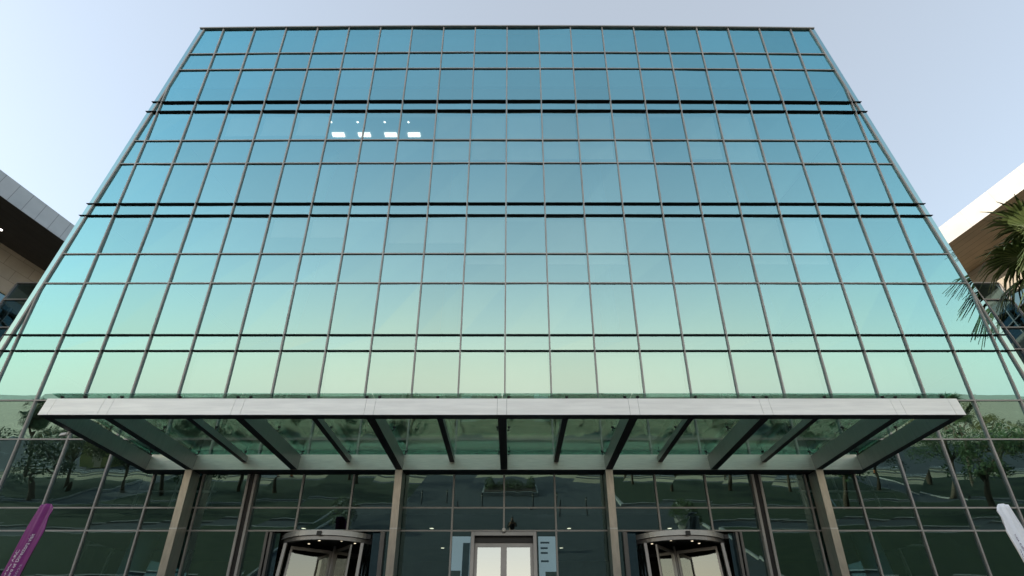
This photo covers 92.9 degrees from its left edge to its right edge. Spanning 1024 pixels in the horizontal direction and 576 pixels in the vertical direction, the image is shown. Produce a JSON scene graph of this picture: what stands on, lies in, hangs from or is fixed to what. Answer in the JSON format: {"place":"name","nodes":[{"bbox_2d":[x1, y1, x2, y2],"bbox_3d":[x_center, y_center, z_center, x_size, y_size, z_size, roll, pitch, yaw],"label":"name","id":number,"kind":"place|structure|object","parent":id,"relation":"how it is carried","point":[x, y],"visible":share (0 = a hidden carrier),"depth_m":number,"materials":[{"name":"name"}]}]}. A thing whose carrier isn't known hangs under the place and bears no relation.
{"place":"outdoors","nodes":[
{"label":"outdoors","id":0,"kind":"place"},
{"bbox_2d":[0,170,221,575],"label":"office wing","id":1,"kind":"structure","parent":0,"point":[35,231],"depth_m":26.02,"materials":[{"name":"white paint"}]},
{"bbox_2d":[0,0,1023,227],"label":"sky","id":2,"kind":"structure","parent":0,"point":[941,82],"materials":[{"name":"blue"}]},
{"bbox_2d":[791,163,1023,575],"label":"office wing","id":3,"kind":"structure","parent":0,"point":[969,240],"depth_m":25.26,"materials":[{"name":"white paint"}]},
{"label":"forecourt paving","id":4,"kind":"structure","parent":0,"visible":0},
{"bbox_2d":[1,504,52,575],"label":"feather flag","id":5,"kind":"object","parent":4,"relation":"on","point":[31,537],"visible":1,"depth_m":7.30,"materials":[{"name":"purple fabric"}]},
{"bbox_2d":[0,25,1023,575],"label":"office building","id":6,"kind":"structure","parent":4,"relation":"on","point":[372,209],"depth_m":17.96,"materials":[{"name":"teal glass"}]},
{"bbox_2d":[109,284,166,333],"bbox_3d":[-12.982,0.722,16.946,1.500,1.910,0.454,0,-38,0],"label":"window pane","id":7,"kind":"structure","parent":6,"relation":"in","point":[139,306],"depth_m":16.93,"materials":[{"name":"teal glass"}]},
{"bbox_2d":[134,351,188,392],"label":"window pane","id":8,"kind":"structure","parent":6,"relation":"in","point":[161,371],"depth_m":15.97,"materials":[{"name":"green glass"}]},
{"bbox_2d":[153,284,208,333],"bbox_3d":[-11.482,0.721,16.946,1.500,1.912,0.441,0,-38,0],"label":"window pane","id":9,"kind":"structure","parent":6,"relation":"in","point":[182,306],"depth_m":16.93,"materials":[{"name":"teal glass"}]},
{"bbox_2d":[180,351,233,392],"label":"window pane","id":10,"kind":"structure","parent":6,"relation":"in","point":[207,371],"depth_m":15.97,"materials":[{"name":"green glass"}]},
{"bbox_2d":[197,284,250,333],"bbox_3d":[-9.982,0.721,16.947,1.500,1.913,0.449,0,-38,0],"label":"window pane","id":11,"kind":"structure","parent":6,"relation":"in","point":[225,306],"depth_m":16.94,"materials":[{"name":"teal glass"}]},
{"bbox_2d":[227,351,278,393],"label":"window pane","id":12,"kind":"structure","parent":6,"relation":"in","point":[252,371],"depth_m":15.97,"materials":[{"name":"green glass"}]},
{"bbox_2d":[241,284,293,333],"bbox_3d":[-8.482,0.724,16.951,1.500,1.911,0.447,0,-38,0],"label":"window pane","id":13,"kind":"structure","parent":6,"relation":"in","point":[268,307],"depth_m":16.93,"materials":[{"name":"teal glass"}]},
{"bbox_2d":[275,164,318,201],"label":"window pane","id":14,"kind":"structure","parent":6,"relation":"in","point":[297,181],"depth_m":19.26,"materials":[{"name":"blue glass"}]},
{"bbox_2d":[273,351,323,392],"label":"window pane","id":15,"kind":"structure","parent":6,"relation":"in","point":[298,371],"depth_m":15.97,"materials":[{"name":"green glass"}]},
{"bbox_2d":[286,284,335,333],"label":"window pane","id":16,"kind":"structure","parent":6,"relation":"in","point":[311,307],"depth_m":16.93,"materials":[{"name":"teal glass"}]},
{"bbox_2d":[257,530,386,575],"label":"revolving door","id":17,"kind":"structure","parent":6,"relation":"in","point":[333,543],"depth_m":13.78,"materials":[{"name":"metal"}]},
{"bbox_2d":[303,216,347,252],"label":"window pane","id":18,"kind":"structure","parent":6,"relation":"in","point":[325,234],"depth_m":18.23,"materials":[{"name":"blue glass"}]},
{"bbox_2d":[313,164,356,202],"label":"window pane","id":19,"kind":"structure","parent":6,"relation":"in","point":[335,181],"depth_m":19.25,"materials":[{"name":"blue glass"}]},
{"bbox_2d":[320,351,368,392],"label":"window pane","id":20,"kind":"structure","parent":6,"relation":"in","point":[343,371],"depth_m":15.97,"materials":[{"name":"green glass"}]},
{"bbox_2d":[330,284,377,334],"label":"window pane","id":21,"kind":"structure","parent":6,"relation":"in","point":[354,306],"depth_m":16.93,"materials":[{"name":"teal glass"}]},
{"bbox_2d":[343,216,386,252],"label":"window pane","id":22,"kind":"structure","parent":6,"relation":"in","point":[365,234],"depth_m":18.23,"materials":[{"name":"blue glass"}]},
{"bbox_2d":[352,164,393,202],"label":"window pane","id":23,"kind":"structure","parent":6,"relation":"in","point":[373,181],"depth_m":19.24,"materials":[{"name":"blue glass"}]},
{"bbox_2d":[366,351,413,398],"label":"window pane","id":24,"kind":"structure","parent":6,"relation":"in","point":[389,371],"depth_m":15.97,"materials":[{"name":"green glass"}]},
{"bbox_2d":[374,284,419,333],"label":"window pane","id":25,"kind":"structure","parent":6,"relation":"in","point":[397,306],"depth_m":16.93,"materials":[{"name":"teal glass"}]},
{"bbox_2d":[384,216,425,252],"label":"window pane","id":26,"kind":"structure","parent":6,"relation":"in","point":[405,234],"depth_m":18.23,"materials":[{"name":"blue glass"}]},
{"bbox_2d":[391,164,430,202],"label":"window pane","id":27,"kind":"structure","parent":6,"relation":"in","point":[410,181],"depth_m":19.24,"materials":[{"name":"blue glass"}]},
{"bbox_2d":[413,351,458,392],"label":"window pane","id":28,"kind":"structure","parent":6,"relation":"in","point":[435,371],"depth_m":15.97,"materials":[{"name":"green glass"}]},
{"bbox_2d":[418,284,462,333],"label":"window pane","id":29,"kind":"structure","parent":6,"relation":"in","point":[440,304],"depth_m":16.93,"materials":[{"name":"teal glass"}]},
{"bbox_2d":[425,216,465,252],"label":"window pane","id":30,"kind":"structure","parent":6,"relation":"in","point":[445,234],"depth_m":18.22,"materials":[{"name":"blue glass"}]},
{"bbox_2d":[429,164,467,201],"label":"window pane","id":31,"kind":"structure","parent":6,"relation":"in","point":[448,181],"depth_m":19.24,"materials":[{"name":"blue glass"}]},
{"bbox_2d":[451,536,470,575],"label":"display panel","id":32,"kind":"object","parent":6,"relation":"on","point":[460,560],"visible":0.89,"depth_m":14.65,"materials":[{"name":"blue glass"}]},
{"bbox_2d":[459,351,503,398],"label":"window pane","id":33,"kind":"structure","parent":6,"relation":"in","point":[480,371],"depth_m":15.97,"materials":[{"name":"green glass"}]},
{"bbox_2d":[462,284,504,333],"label":"window pane","id":34,"kind":"structure","parent":6,"relation":"in","point":[483,304],"depth_m":16.93,"materials":[{"name":"teal glass"}]},
{"bbox_2d":[466,216,504,252],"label":"window pane","id":35,"kind":"structure","parent":6,"relation":"in","point":[485,234],"depth_m":18.22,"materials":[{"name":"blue glass"}]},
{"bbox_2d":[468,164,505,201],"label":"window pane","id":36,"kind":"structure","parent":6,"relation":"in","point":[486,181],"depth_m":19.25,"materials":[{"name":"blue glass"}]},
{"bbox_2d":[38,393,965,575],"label":"entrance canopy","id":37,"kind":"object","parent":6,"relation":"attached to","point":[192,437],"visible":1,"depth_m":13.07,"materials":[{"name":"metal"}]},
{"bbox_2d":[59,431,69,436],"bbox_3d":[-10.936,3.555,11.910,0.194,0.158,0.070,0,-38,0],"label":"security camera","id":38,"kind":"object","parent":37,"relation":"attached to","point":[64,434],"visible":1,"depth_m":11.87,"materials":[{"name":"white plastic"}]},
{"bbox_2d":[469,528,537,575],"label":"double door","id":39,"kind":"structure","parent":6,"relation":"in","point":[503,553],"depth_m":13.71,"materials":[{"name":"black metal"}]},
{"bbox_2d":[507,164,543,201],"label":"window pane","id":40,"kind":"structure","parent":6,"relation":"in","point":[524,181],"depth_m":19.24,"materials":[{"name":"blue glass"}]},
{"bbox_2d":[506,216,545,252],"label":"window pane","id":41,"kind":"structure","parent":6,"relation":"in","point":[524,234],"depth_m":18.22,"materials":[{"name":"blue glass"}]},
{"bbox_2d":[506,284,548,333],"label":"window pane","id":42,"kind":"structure","parent":6,"relation":"in","point":[526,304],"depth_m":16.93,"materials":[{"name":"teal glass"}]},
{"bbox_2d":[506,351,550,392],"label":"window pane","id":43,"kind":"structure","parent":6,"relation":"in","point":[526,371],"depth_m":15.97,"materials":[{"name":"green glass"}]},
{"bbox_2d":[538,536,556,575],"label":"display panel","id":44,"kind":"object","parent":6,"relation":"on","point":[547,554],"visible":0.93,"depth_m":14.66,"materials":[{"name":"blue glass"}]},
{"bbox_2d":[544,164,582,203],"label":"window pane","id":45,"kind":"structure","parent":6,"relation":"in","point":[562,181],"depth_m":19.24,"materials":[{"name":"blue glass"}]},
{"bbox_2d":[546,216,586,252],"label":"window pane","id":46,"kind":"structure","parent":6,"relation":"in","point":[565,234],"depth_m":18.24,"materials":[{"name":"blue glass"}]},
{"bbox_2d":[548,284,592,333],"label":"window pane","id":47,"kind":"structure","parent":6,"relation":"in","point":[569,304],"depth_m":16.93,"materials":[{"name":"teal glass"}]},
{"bbox_2d":[551,351,596,392],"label":"window pane","id":48,"kind":"structure","parent":6,"relation":"in","point":[572,371],"depth_m":15.97,"materials":[{"name":"green glass"}]},
{"bbox_2d":[581,164,620,202],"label":"window pane","id":49,"kind":"structure","parent":6,"relation":"in","point":[600,181],"depth_m":19.23,"materials":[{"name":"blue glass"}]},
{"bbox_2d":[585,216,626,252],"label":"window pane","id":50,"kind":"structure","parent":6,"relation":"in","point":[605,234],"depth_m":18.23,"materials":[{"name":"blue glass"}]},
{"bbox_2d":[591,284,636,334],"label":"window pane","id":51,"kind":"structure","parent":6,"relation":"in","point":[612,304],"depth_m":16.93,"materials":[{"name":"teal glass"}]},
{"bbox_2d":[596,351,643,397],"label":"window pane","id":52,"kind":"structure","parent":6,"relation":"in","point":[617,371],"depth_m":15.97,"materials":[{"name":"green glass"}]},
{"bbox_2d":[619,164,659,202],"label":"window pane","id":53,"kind":"structure","parent":6,"relation":"in","point":[638,181],"depth_m":19.24,"materials":[{"name":"blue glass"}]},
{"bbox_2d":[625,216,667,252],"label":"window pane","id":54,"kind":"structure","parent":6,"relation":"in","point":[645,234],"depth_m":18.24,"materials":[{"name":"blue glass"}]},
{"bbox_2d":[633,284,680,333],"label":"window pane","id":55,"kind":"structure","parent":6,"relation":"in","point":[655,304],"depth_m":16.93,"materials":[{"name":"teal glass"}]},
{"bbox_2d":[641,351,689,392],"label":"window pane","id":56,"kind":"structure","parent":6,"relation":"in","point":[663,371],"depth_m":15.97,"materials":[{"name":"green glass"}]},
{"bbox_2d":[656,164,698,201],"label":"window pane","id":57,"kind":"structure","parent":6,"relation":"in","point":[676,181],"depth_m":19.26,"materials":[{"name":"blue glass"}]},
{"bbox_2d":[622,530,749,575],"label":"revolving door","id":58,"kind":"structure","parent":6,"relation":"in","point":[668,546],"depth_m":13.77,"materials":[{"name":"metal"}]},
{"bbox_2d":[664,216,708,252],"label":"window pane","id":59,"kind":"structure","parent":6,"relation":"in","point":[685,234],"depth_m":18.23,"materials":[{"name":"blue glass"}]},
{"bbox_2d":[675,284,724,333],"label":"window pane","id":60,"kind":"structure","parent":6,"relation":"in","point":[699,308],"depth_m":16.93,"materials":[{"name":"teal glass"}]},
{"bbox_2d":[686,351,736,392],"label":"window pane","id":61,"kind":"structure","parent":6,"relation":"in","point":[709,371],"depth_m":15.97,"materials":[{"name":"green glass"}]},
{"bbox_2d":[693,164,736,201],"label":"window pane","id":62,"kind":"structure","parent":6,"relation":"in","point":[714,181],"depth_m":19.26,"materials":[{"name":"blue glass"}]},
{"bbox_2d":[704,216,748,252],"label":"window pane","id":63,"kind":"structure","parent":6,"relation":"in","point":[726,234],"depth_m":18.24,"materials":[{"name":"blue glass"}]},
{"bbox_2d":[717,284,768,333],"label":"window pane","id":64,"kind":"structure","parent":6,"relation":"in","point":[743,313],"depth_m":16.93,"materials":[{"name":"teal glass"}]},
{"bbox_2d":[730,164,775,202],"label":"window pane","id":65,"kind":"structure","parent":6,"relation":"in","point":[752,181],"depth_m":19.26,"materials":[{"name":"blue glass"}]},
{"bbox_2d":[731,351,782,397],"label":"window pane","id":66,"kind":"structure","parent":6,"relation":"in","point":[755,371],"depth_m":15.97,"materials":[{"name":"green glass"}]},
{"bbox_2d":[759,284,812,333],"bbox_3d":[9.518,0.719,16.945,1.500,1.913,0.440,0,-38,0],"label":"window pane","id":67,"kind":"structure","parent":6,"relation":"in","point":[786,312],"depth_m":16.94,"materials":[{"name":"teal glass"}]},
{"bbox_2d":[776,351,829,392],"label":"window pane","id":68,"kind":"structure","parent":6,"relation":"in","point":[801,371],"depth_m":15.97,"materials":[{"name":"green glass"}]},
{"bbox_2d":[802,284,856,333],"bbox_3d":[11.018,0.721,16.947,1.500,1.913,0.441,0,-38,0],"label":"window pane","id":69,"kind":"structure","parent":6,"relation":"in","point":[828,308],"depth_m":16.93,"materials":[{"name":"teal glass"}]},
{"bbox_2d":[821,351,875,392],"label":"window pane","id":70,"kind":"structure","parent":6,"relation":"in","point":[847,371],"depth_m":15.97,"materials":[{"name":"green glass"}]},
{"bbox_2d":[844,284,900,333],"bbox_3d":[12.518,0.723,16.948,1.500,1.916,0.444,0,-38,0],"label":"window pane","id":71,"kind":"structure","parent":6,"relation":"in","point":[873,313],"depth_m":16.94,"materials":[{"name":"teal glass"}]},
{"bbox_2d":[886,284,944,333],"bbox_3d":[14.018,0.722,16.951,1.500,1.919,0.422,0,-38,0],"label":"window pane","id":72,"kind":"structure","parent":6,"relation":"in","point":[916,312],"depth_m":16.94,"materials":[{"name":"teal glass"}]},
{"bbox_2d":[974,194,1023,319],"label":"palm tree","id":73,"kind":"object","parent":4,"relation":"on","point":[1008,256],"visible":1,"depth_m":18.15,"materials":[{"name":"green plant"}]},
{"bbox_2d":[996,504,1023,561],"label":"feather flag","id":74,"kind":"object","parent":4,"relation":"on","point":[1013,526],"visible":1,"depth_m":7.43,"materials":[{"name":"white fabric"}]}
]}

